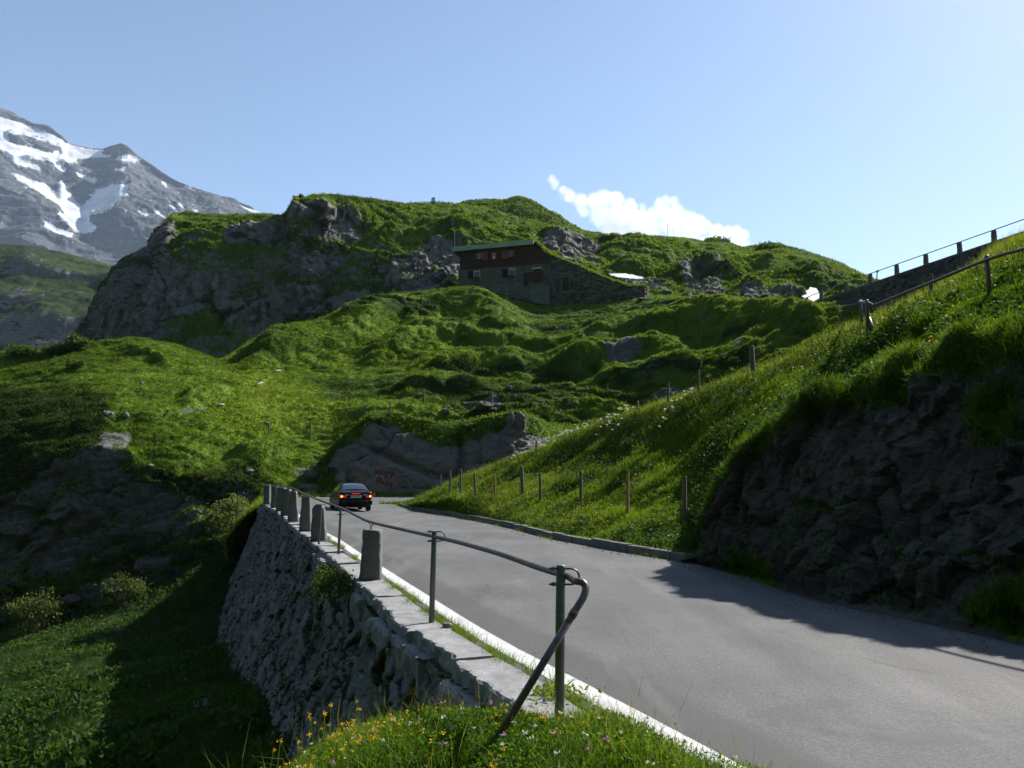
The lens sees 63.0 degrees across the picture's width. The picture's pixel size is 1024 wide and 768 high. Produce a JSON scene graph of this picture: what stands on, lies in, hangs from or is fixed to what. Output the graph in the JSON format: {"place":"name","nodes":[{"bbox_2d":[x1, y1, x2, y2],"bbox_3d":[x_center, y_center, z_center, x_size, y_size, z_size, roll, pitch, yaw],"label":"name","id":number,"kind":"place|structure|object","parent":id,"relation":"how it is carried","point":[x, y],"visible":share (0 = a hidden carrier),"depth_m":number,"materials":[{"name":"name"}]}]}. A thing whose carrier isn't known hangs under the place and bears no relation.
{"place":"outdoors","nodes":[
{"label":"outdoors","id":0,"kind":"place"},
{"bbox_2d":[0,244,111,350],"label":"hill","id":1,"kind":"structure","parent":0,"point":[46,295],"depth_m":503.23,"materials":[{"name":"green plant"}]},
{"bbox_2d":[0,108,269,264],"bbox_3d":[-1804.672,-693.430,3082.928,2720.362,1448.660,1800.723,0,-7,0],"label":"mountain","id":2,"kind":"structure","parent":0,"point":[112,204],"depth_m":2911.37,"materials":[{"name":"grey stone"}]},
{"bbox_2d":[0,525,451,767],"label":"meadow","id":3,"kind":"structure","parent":0,"point":[201,624],"depth_m":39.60,"materials":[{"name":"green plant"}]},
{"bbox_2d":[2,587,62,636],"bbox_3d":[-26.789,12.764,46.487,3.211,2.904,2.512,5,-8,-36],"label":"willow bush","id":4,"kind":"object","parent":3,"relation":"on","point":[46,607],"visible":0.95,"depth_m":46.50,"materials":[{"name":"green plant"}]},
{"bbox_2d":[93,571,151,607],"bbox_3d":[-22.436,11.913,48.400,3.171,2.172,2.393,0,-7,0],"label":"willow bush","id":5,"kind":"object","parent":3,"relation":"on","point":[133,585],"visible":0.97,"depth_m":48.23,"materials":[{"name":"green plant"}]},
{"bbox_2d":[0,537,291,767],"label":"broad leaves","id":6,"kind":"object","parent":3,"relation":"on","point":[172,661],"visible":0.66,"depth_m":24.64,"materials":[{"name":"green plant"}]},
{"bbox_2d":[194,697,214,709],"bbox_3d":[-7.435,7.816,20.297,0.583,0.358,0.407,4,-8,-31],"label":"boulder","id":7,"kind":"object","parent":3,"relation":"on","point":[197,706],"visible":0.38,"depth_m":20.14,"materials":[{"name":"grey stone"}]},
{"bbox_2d":[196,510,224,528],"bbox_3d":[-16.844,7.548,46.527,1.771,1.078,1.358,0,-7,0],"label":"willow bush","id":8,"kind":"object","parent":3,"relation":"on","point":[209,520],"visible":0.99,"depth_m":46.33,"materials":[{"name":"green plant"}]},
{"bbox_2d":[226,512,256,564],"bbox_3d":[-14.421,8.559,45.885,2.406,3.131,1.966,2,-7,-21],"label":"willow bush","id":9,"kind":"object","parent":3,"relation":"on","point":[243,534],"visible":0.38,"depth_m":45.63,"materials":[{"name":"green plant"}]},
{"bbox_2d":[216,504,584,765],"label":"retaining wall","id":10,"kind":"structure","parent":3,"relation":"on","point":[398,646],"depth_m":12.59,"materials":[{"name":"stone"}]},
{"bbox_2d":[263,486,270,504],"bbox_3d":[-12.487,5.639,42.636,0.368,1.015,0.263,-1,-7,12],"label":"stone bollard","id":11,"kind":"object","parent":10,"relation":"on","point":[267,496],"visible":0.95,"depth_m":42.52,"materials":[{"name":"grey stone"}]},
{"bbox_2d":[270,486,276,507],"bbox_3d":[-10.985,5.231,38.655,0.308,0.991,0.260,-2,-7,20],"label":"stone bollard","id":12,"kind":"object","parent":10,"relation":"on","point":[273,496],"visible":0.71,"depth_m":38.54,"materials":[{"name":"grey stone"}]},
{"bbox_2d":[275,487,285,511],"bbox_3d":[-9.632,4.814,34.882,0.423,1.013,0.268,-2,-7,14],"label":"stone bollard","id":13,"kind":"object","parent":10,"relation":"on","point":[278,499],"visible":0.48,"depth_m":34.78,"materials":[{"name":"grey stone"}]},
{"bbox_2d":[280,489,291,515],"bbox_3d":[-8.435,4.432,31.299,0.427,1.012,0.268,-1,-7,13],"label":"stone bollard","id":14,"kind":"object","parent":10,"relation":"on","point":[285,495],"visible":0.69,"depth_m":31.19,"materials":[{"name":"grey stone"}]},
{"bbox_2d":[287,491,298,521],"bbox_3d":[-7.293,4.091,27.918,0.373,1.017,0.272,0,-7,0],"label":"stone bollard","id":15,"kind":"object","parent":10,"relation":"on","point":[293,511],"visible":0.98,"depth_m":27.80,"materials":[{"name":"grey stone"}]},
{"bbox_2d":[298,496,311,531],"bbox_3d":[-6.012,3.776,24.325,0.369,1.022,0.292,0,-7,0],"label":"stone bollard","id":16,"kind":"object","parent":10,"relation":"on","point":[305,518],"visible":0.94,"depth_m":24.20,"materials":[{"name":"grey stone"}]},
{"bbox_2d":[237,557,391,758],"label":"wall weeds","id":17,"kind":"object","parent":10,"relation":"attached to","point":[317,671],"depth_m":14.85,"materials":[{"name":"green plant"}]},
{"bbox_2d":[310,504,327,540],"bbox_3d":[-4.855,3.484,21.042,0.403,0.929,0.271,0,-7,0],"label":"stone bollard","id":18,"kind":"object","parent":10,"relation":"on","point":[315,525],"visible":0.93,"depth_m":20.92,"materials":[{"name":"grey stone"}]},
{"bbox_2d":[315,562,333,578],"bbox_3d":[-3.091,3.144,13.745,0.307,0.400,0.253,0,-7,0],"label":"shrub","id":19,"kind":"object","parent":10,"relation":"attached to","point":[322,567],"visible":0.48,"depth_m":13.75,"materials":[{"name":"green plant"}]},
{"bbox_2d":[308,555,358,606],"bbox_3d":[-2.803,3.061,12.955,0.837,0.788,0.628,-1,-7,10],"label":"shrub","id":20,"kind":"object","parent":10,"relation":"attached to","point":[327,582],"visible":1,"depth_m":12.89,"materials":[{"name":"green plant"}]},
{"bbox_2d":[359,529,382,580],"bbox_3d":[-2.240,2.713,13.274,0.352,0.801,0.308,0,-7,0],"label":"stone bollard","id":21,"kind":"object","parent":10,"relation":"on","point":[371,556],"visible":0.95,"depth_m":13.14,"materials":[{"name":"grey stone"}]},
{"bbox_2d":[261,485,588,745],"bbox_3d":[-6.138,3.703,24.164,0.901,1.392,40.497,2,-7,-18],"label":"pipe railing","id":22,"kind":"object","parent":10,"relation":"on","point":[562,626],"visible":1,"depth_m":5.59,"materials":[{"name":"grey metal"}]},
{"bbox_2d":[442,622,451,628],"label":"stone","id":23,"kind":"object","parent":10,"relation":"on","point":[446,625],"visible":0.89,"depth_m":8.79,"materials":[{"name":"grey stone"}]},
{"bbox_2d":[529,678,605,705],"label":"herbs","id":24,"kind":"object","parent":10,"relation":"on","point":[550,691],"visible":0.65,"depth_m":6.08,"materials":[{"name":"green plant"}]},
{"bbox_2d":[226,496,412,557],"bbox_3d":[3.070,9.184,56.941,43.776,3.530,11.751,3,-7,-23],"label":"grass shoulder","id":25,"kind":"object","parent":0,"point":[236,528],"depth_m":44.22},
{"bbox_2d":[202,493,256,531],"bbox_3d":[-15.754,7.357,47.457,3.585,2.434,2.505,2,-7,-15],"label":"willow bush","id":26,"kind":"object","parent":25,"relation":"on","point":[232,508],"visible":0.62,"depth_m":47.36,"materials":[{"name":"green plant"}]},
{"bbox_2d":[219,487,429,560],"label":"grass","id":27,"kind":"structure","parent":25,"relation":"on","point":[250,511],"depth_m":45.07,"materials":[{"name":"green plant"}]},
{"bbox_2d":[0,285,879,640],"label":"hillside","id":28,"kind":"structure","parent":0,"point":[72,518],"depth_m":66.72,"materials":[{"name":"green plant"}]},
{"bbox_2d":[1,343,37,355],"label":"green bush","id":29,"kind":"object","parent":28,"relation":"on","point":[19,349],"visible":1,"depth_m":76.53,"materials":[{"name":"green plant"}]},
{"bbox_2d":[39,341,68,352],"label":"green bush","id":30,"kind":"object","parent":28,"relation":"on","point":[56,347],"visible":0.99,"depth_m":77.36,"materials":[{"name":"green plant"}]},
{"bbox_2d":[59,593,80,605],"bbox_3d":[-26.312,12.852,49.777,1.428,0.744,0.907,0,-7,0],"label":"boulder","id":31,"kind":"object","parent":28,"relation":"on","point":[71,599],"visible":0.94,"depth_m":49.58,"materials":[{"name":"grey stone"}]},
{"bbox_2d":[64,356,85,367],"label":"green bush","id":32,"kind":"object","parent":28,"relation":"on","point":[72,362],"visible":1,"depth_m":71.05,"materials":[{"name":"green plant"}]},
{"bbox_2d":[64,332,93,350],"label":"green bush","id":33,"kind":"object","parent":28,"relation":"on","point":[75,341],"visible":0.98,"depth_m":77.68,"materials":[{"name":"green plant"}]},
{"bbox_2d":[101,410,114,416],"bbox_3d":[-28.254,2.162,58.349,0.791,0.683,0.759,1,-7,-10],"label":"boulder","id":34,"kind":"object","parent":28,"relation":"on","point":[108,413],"visible":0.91,"depth_m":58.15,"materials":[{"name":"grey stone"}]},
{"bbox_2d":[100,577,117,595],"bbox_3d":[-24.143,12.158,50.093,1.049,1.167,1.793,3,-7,-25],"label":"bush","id":35,"kind":"object","parent":28,"relation":"on","point":[104,580],"visible":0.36,"depth_m":49.69,"materials":[{"name":"green plant"}]},
{"bbox_2d":[0,379,268,636],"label":"heath","id":36,"kind":"object","parent":28,"relation":"on","point":[71,431],"visible":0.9,"depth_m":54.50,"materials":[{"name":"green plant"}]},
{"bbox_2d":[244,468,254,473],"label":"boulder","id":37,"kind":"object","parent":28,"relation":"on","point":[249,470],"visible":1,"depth_m":55.52,"materials":[{"name":"grey stone"}]},
{"bbox_2d":[299,484,307,489],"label":"boulder","id":38,"kind":"object","parent":28,"relation":"on","point":[303,487],"visible":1,"depth_m":55.96,"materials":[{"name":"grey stone"}]},
{"bbox_2d":[303,469,317,480],"bbox_3d":[-13.800,6.277,57.313,0.966,0.933,1.068,0,-7,0],"label":"boulder","id":39,"kind":"object","parent":28,"relation":"on","point":[310,475],"visible":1,"depth_m":57.07,"materials":[{"name":"grey stone"}]},
{"bbox_2d":[0,285,852,496],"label":"heath","id":40,"kind":"object","parent":28,"relation":"on","point":[343,380],"visible":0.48,"depth_m":73.73,"materials":[{"name":"green plant"}]},
{"bbox_2d":[440,408,449,414],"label":"boulder","id":41,"kind":"object","parent":28,"relation":"on","point":[445,411],"visible":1,"depth_m":65.38,"materials":[{"name":"grey stone"}]},
{"bbox_2d":[439,279,457,288],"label":"boulder","id":42,"kind":"structure","parent":28,"relation":"on","point":[447,283],"depth_m":107.12,"materials":[{"name":"grey stone"}]},
{"bbox_2d":[454,230,454,282],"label":"flagpole","id":43,"kind":"object","parent":28,"relation":"on","point":[454,257],"visible":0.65,"depth_m":112.39,"materials":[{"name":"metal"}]},
{"bbox_2d":[319,411,599,495],"bbox_3d":[2.139,5.199,61.278,31.849,6.305,12.428,2,-7,-16],"label":"roadside rock","id":44,"kind":"object","parent":28,"relation":"on","point":[413,461],"visible":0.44,"depth_m":58.11,"materials":[{"name":"grey stone"}]},
{"bbox_2d":[335,472,345,485],"bbox_3d":[-11.545,6.459,56.244,0.757,1.121,1.076,0,-7,0],"label":"boulder","id":45,"kind":"object","parent":44,"relation":"on","point":[340,477],"visible":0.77,"depth_m":55.98,"materials":[{"name":"grey stone"}]},
{"bbox_2d":[375,468,394,486],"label":"painted letters","id":46,"kind":"object","parent":44,"relation":"attached to","point":[382,482],"visible":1,"depth_m":56.65,"materials":[{"name":"red paint"}]},
{"bbox_2d":[318,408,613,492],"bbox_3d":[1.449,5.315,63.283,32.013,6.644,7.224,2,-7,-19],"label":"heath","id":47,"kind":"object","parent":44,"relation":"on","point":[547,425],"visible":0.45,"depth_m":59.51,"materials":[{"name":"green plant"}]},
{"bbox_2d":[506,412,514,428],"bbox_3d":[-0.061,2.714,59.550,0.618,1.441,0.839,5,-8,-35],"label":"boulder","id":48,"kind":"object","parent":44,"relation":"on","point":[510,420],"visible":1,"depth_m":59.33,"materials":[{"name":"grey stone"}]},
{"bbox_2d":[515,411,526,430],"bbox_3d":[0.550,2.726,59.801,1.019,1.592,0.896,3,-7,-25],"label":"boulder","id":49,"kind":"object","parent":44,"relation":"on","point":[520,420],"visible":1,"depth_m":59.48,"materials":[{"name":"grey stone"}]},
{"bbox_2d":[475,401,493,409],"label":"boulder","id":50,"kind":"object","parent":28,"relation":"on","point":[479,405],"visible":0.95,"depth_m":65.70,"materials":[{"name":"grey stone"}]},
{"bbox_2d":[268,360,701,435],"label":"pasture fence","id":51,"kind":"object","parent":28,"relation":"on","point":[495,394],"visible":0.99,"depth_m":66.73,"materials":[{"name":"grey wood"}]},
{"bbox_2d":[452,239,652,304],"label":"mountain inn","id":52,"kind":"structure","parent":28,"relation":"on","point":[530,270],"depth_m":108.85,"materials":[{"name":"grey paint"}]},
{"bbox_2d":[473,270,479,278],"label":"window","id":53,"kind":"structure","parent":52,"relation":"in","point":[476,273],"depth_m":111.51,"materials":[{"name":"white glass"}]},
{"bbox_2d":[476,252,481,260],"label":"window","id":54,"kind":"structure","parent":52,"relation":"in","point":[478,255],"depth_m":111.64,"materials":[{"name":"white glass"}]},
{"bbox_2d":[508,250,513,258],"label":"window","id":55,"kind":"structure","parent":52,"relation":"in","point":[510,252],"depth_m":110.26,"materials":[{"name":"white glass"}]},
{"bbox_2d":[508,268,515,276],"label":"window","id":56,"kind":"structure","parent":52,"relation":"in","point":[512,271],"depth_m":109.96,"materials":[{"name":"white glass"}]},
{"bbox_2d":[562,277,568,290],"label":"door","id":57,"kind":"structure","parent":52,"relation":"in","point":[565,280],"depth_m":107.34,"materials":[{"name":"wood"}]},
{"bbox_2d":[816,231,1023,309],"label":"retaining wall","id":58,"kind":"structure","parent":28,"relation":"on","point":[883,289],"depth_m":65.06,"materials":[{"name":"stone"}]},
{"bbox_2d":[868,273,872,283],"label":"stone bollard","id":59,"kind":"object","parent":58,"relation":"on","point":[870,278],"visible":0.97,"depth_m":69.03,"materials":[{"name":"grey stone"}]},
{"bbox_2d":[894,264,898,274],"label":"stone bollard","id":60,"kind":"object","parent":58,"relation":"on","point":[896,268],"visible":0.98,"depth_m":66.43,"materials":[{"name":"grey stone"}]},
{"bbox_2d":[923,254,928,264],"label":"stone bollard","id":61,"kind":"object","parent":58,"relation":"on","point":[925,259],"visible":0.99,"depth_m":63.80,"materials":[{"name":"grey stone"}]},
{"bbox_2d":[957,242,962,252],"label":"stone bollard","id":62,"kind":"object","parent":58,"relation":"on","point":[959,247],"visible":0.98,"depth_m":60.97,"materials":[{"name":"grey stone"}]},
{"bbox_2d":[991,230,996,241],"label":"stone bollard","id":63,"kind":"object","parent":58,"relation":"on","point":[993,234],"visible":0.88,"depth_m":58.38,"materials":[{"name":"grey stone"}]},
{"bbox_2d":[74,194,878,357],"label":"hill","id":64,"kind":"structure","parent":0,"point":[193,293],"depth_m":141.63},
{"bbox_2d":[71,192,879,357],"bbox_3d":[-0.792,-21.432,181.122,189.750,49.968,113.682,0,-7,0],"label":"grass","id":65,"kind":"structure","parent":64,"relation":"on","point":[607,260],"depth_m":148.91,"materials":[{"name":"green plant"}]},
{"bbox_2d":[86,192,876,339],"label":"heath","id":66,"kind":"object","parent":64,"relation":"on","point":[536,230],"visible":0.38,"depth_m":148.56,"materials":[{"name":"green plant"}]},
{"bbox_2d":[609,273,643,280],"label":"snow patch","id":67,"kind":"object","parent":64,"relation":"on","point":[621,276],"visible":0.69,"depth_m":124.17,"materials":[{"name":"white snow"}]},
{"bbox_2d":[662,290,672,294],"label":"boulder","id":68,"kind":"object","parent":64,"relation":"on","point":[666,292],"visible":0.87,"depth_m":130.07,"materials":[{"name":"grey stone"}]},
{"bbox_2d":[703,235,730,242],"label":"ridge bush","id":69,"kind":"object","parent":64,"relation":"on","point":[717,238],"visible":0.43,"depth_m":194.17,"materials":[{"name":"green plant"}]},
{"bbox_2d":[755,240,785,247],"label":"ridge bush","id":70,"kind":"object","parent":64,"relation":"on","point":[766,245],"visible":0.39,"depth_m":188.32,"materials":[{"name":"green plant"}]},
{"bbox_2d":[801,287,823,301],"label":"snow patch","id":71,"kind":"object","parent":64,"relation":"on","point":[812,291],"visible":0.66,"depth_m":121.12,"materials":[{"name":"white snow"}]},
{"bbox_2d":[0,0,1023,278],"label":"sky","id":72,"kind":"structure","parent":0,"point":[870,136],"materials":[{"name":"blue"}]},
{"bbox_2d":[463,198,577,227],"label":"hill","id":73,"kind":"structure","parent":0,"point":[527,214],"depth_m":267.32,"materials":[{"name":"green plant"}]},
{"bbox_2d":[461,196,582,229],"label":"heath","id":74,"kind":"object","parent":73,"relation":"on","point":[504,203],"visible":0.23,"depth_m":268.91,"materials":[{"name":"green plant"}]},
{"bbox_2d":[281,693,772,767],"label":"verge ground","id":75,"kind":"structure","parent":0,"point":[519,759],"depth_m":4.58,"materials":[{"name":"green plant"}]},
{"bbox_2d":[261,700,360,767],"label":"yellow flowers","id":76,"kind":"object","parent":75,"relation":"on","point":[309,733],"visible":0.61,"depth_m":5.16,"materials":[{"name":"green plant"}]},
{"bbox_2d":[270,702,360,767],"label":"flower stems","id":77,"kind":"object","parent":75,"relation":"on","point":[323,735],"visible":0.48,"depth_m":5.15,"materials":[{"name":"green plant"}]},
{"bbox_2d":[291,700,583,767],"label":"yellow flowers","id":78,"kind":"object","parent":75,"relation":"on","point":[360,738],"visible":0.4,"depth_m":5.13,"materials":[{"name":"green plant"}]},
{"bbox_2d":[328,700,648,764],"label":"pink flowers","id":79,"kind":"object","parent":75,"relation":"on","point":[504,734],"visible":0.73,"depth_m":4.74,"materials":[{"name":"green plant"}]},
{"bbox_2d":[204,661,801,767],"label":"seed grass","id":80,"kind":"structure","parent":75,"relation":"on","point":[512,732],"depth_m":4.87,"materials":[{"name":"green plant"}]},
{"bbox_2d":[296,701,743,767],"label":"white flowers","id":81,"kind":"object","parent":75,"relation":"on","point":[596,703],"visible":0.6,"depth_m":4.92,"materials":[{"name":"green plant"}]},
{"bbox_2d":[286,705,761,767],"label":"clover","id":82,"kind":"object","parent":75,"relation":"on","point":[523,739],"visible":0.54,"depth_m":4.81,"materials":[{"name":"green plant"}]},
{"bbox_2d":[298,497,1023,767],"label":"road","id":83,"kind":"structure","parent":0,"point":[826,687],"depth_m":7.76,"materials":[{"name":"grey asphalt"}]},
{"bbox_2d":[328,480,371,510],"bbox_3d":[-8.132,5.534,41.896,1.986,1.581,4.266,2,-7,-19],"label":"sedan car","id":84,"kind":"object","parent":83,"relation":"on","point":[351,495],"visible":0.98,"depth_m":40.13,"materials":[{"name":"black paint"}]},
{"bbox_2d":[299,497,737,767],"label":"road edge line","id":85,"kind":"object","parent":83,"relation":"on","point":[495,641],"visible":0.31,"depth_m":7.36,"materials":[{"name":"paint"}]},
{"bbox_2d":[396,504,669,559],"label":"weeds","id":86,"kind":"object","parent":83,"relation":"on","point":[551,538],"visible":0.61,"depth_m":26.67,"materials":[{"name":"green plant"}]},
{"bbox_2d":[399,502,696,563],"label":"kerb","id":87,"kind":"structure","parent":83,"relation":"on","point":[620,546],"depth_m":21.07,"materials":[{"name":"concrete"}]},
{"bbox_2d":[487,525,1013,646],"bbox_3d":[2.219,3.771,18.855,1.145,0.055,22.250,2,-7,-14],"label":"grit","id":88,"kind":"object","parent":83,"relation":"on","point":[737,576],"visible":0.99,"depth_m":12.61,"materials":[{"name":"gravel"}]},
{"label":"gravel verge","id":89,"kind":"structure","parent":83,"relation":"on","visible":0},
{"bbox_2d":[327,535,719,767],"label":"weeds","id":90,"kind":"object","parent":89,"relation":"on","point":[438,618],"visible":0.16,"depth_m":7.99,"materials":[{"name":"green plant"}]},
{"bbox_2d":[379,225,1023,552],"bbox_3d":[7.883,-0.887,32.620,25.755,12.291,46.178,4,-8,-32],"label":"bank","id":91,"kind":"structure","parent":0,"point":[680,490],"depth_m":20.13,"materials":[{"name":"green plant"}]},
{"bbox_2d":[440,466,686,521],"bbox_3d":[0.503,3.939,31.246,0.964,1.754,24.783,2,-7,-18],"label":"roadside fence","id":92,"kind":"object","parent":91,"relation":"on","point":[684,496],"visible":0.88,"depth_m":27.30,"materials":[{"name":"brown wood"}]},
{"bbox_2d":[511,388,694,457],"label":"white flowers","id":93,"kind":"object","parent":91,"relation":"on","point":[619,408],"visible":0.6,"depth_m":35.27,"materials":[{"name":"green plant"}]},
{"bbox_2d":[512,370,699,460],"bbox_3d":[3.672,1.767,35.523,0.712,3.366,12.498,4,-8,-32],"label":"crest fence","id":94,"kind":"object","parent":91,"relation":"on","point":[698,381],"visible":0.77,"depth_m":32.11,"materials":[{"name":"grey wood"}]},
{"bbox_2d":[380,243,1015,535],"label":"white flowers","id":95,"kind":"object","parent":91,"relation":"on","point":[733,411],"visible":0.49,"depth_m":23.01,"materials":[{"name":"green plant"}]},
{"bbox_2d":[379,232,1023,551],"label":"herbs","id":96,"kind":"object","parent":91,"relation":"on","point":[1018,300],"visible":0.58,"depth_m":21.08,"materials":[{"name":"green plant"}]},
{"bbox_2d":[418,242,1020,535],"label":"yellow flowers","id":97,"kind":"object","parent":91,"relation":"on","point":[721,420],"visible":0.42,"depth_m":22.76,"materials":[{"name":"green plant"}]},
{"bbox_2d":[488,234,1015,532],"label":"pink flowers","id":98,"kind":"object","parent":91,"relation":"on","point":[684,443],"visible":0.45,"depth_m":25.21,"materials":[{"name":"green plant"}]},
{"bbox_2d":[749,345,755,373],"bbox_3d":[7.934,-0.650,27.486,0.209,1.259,0.173,0,-7,0],"label":"leaning post","id":99,"kind":"object","parent":91,"relation":"on","point":[752,359],"visible":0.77,"depth_m":27.45,"materials":[{"name":"grey wood"}]},
{"bbox_2d":[838,303,858,326],"bbox_3d":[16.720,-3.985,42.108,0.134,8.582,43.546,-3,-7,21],"label":"pipe gate","id":100,"kind":"structure","parent":91,"relation":"on","point":[844,305],"depth_m":62.49,"materials":[{"name":"grey metal"}]},
{"bbox_2d":[681,319,1023,645],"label":"bank rock","id":101,"kind":"object","parent":91,"relation":"on","point":[941,478],"visible":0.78,"depth_m":11.49,"materials":[{"name":"grey stone"}]},
{"bbox_2d":[678,307,1023,641],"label":"grass","id":102,"kind":"structure","parent":101,"relation":"on","point":[996,419],"depth_m":10.99,"materials":[{"name":"green plant"}]},
{"bbox_2d":[691,306,1023,528],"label":"grass","id":103,"kind":"structure","parent":101,"relation":"on","point":[926,358],"depth_m":12.77,"materials":[{"name":"green plant"}]},
{"bbox_2d":[889,274,932,308],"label":"pegs","id":104,"kind":"object","parent":91,"relation":"on","point":[930,285],"visible":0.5,"depth_m":19.92,"materials":[{"name":"grey wood"}]},
{"bbox_2d":[858,247,1023,335],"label":"bank railing","id":105,"kind":"object","parent":91,"relation":"on","point":[985,260],"visible":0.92,"depth_m":16.28,"materials":[{"name":"grey metal"}]},
{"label":"stone bollard","id":106,"kind":"object","parent":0,"visible":0},
{"bbox_2d":[808,219,1023,296],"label":"guard rail","id":107,"kind":"object","parent":106,"relation":"attached to","point":[922,255],"visible":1,"depth_m":63.78,"materials":[{"name":"grey metal"}]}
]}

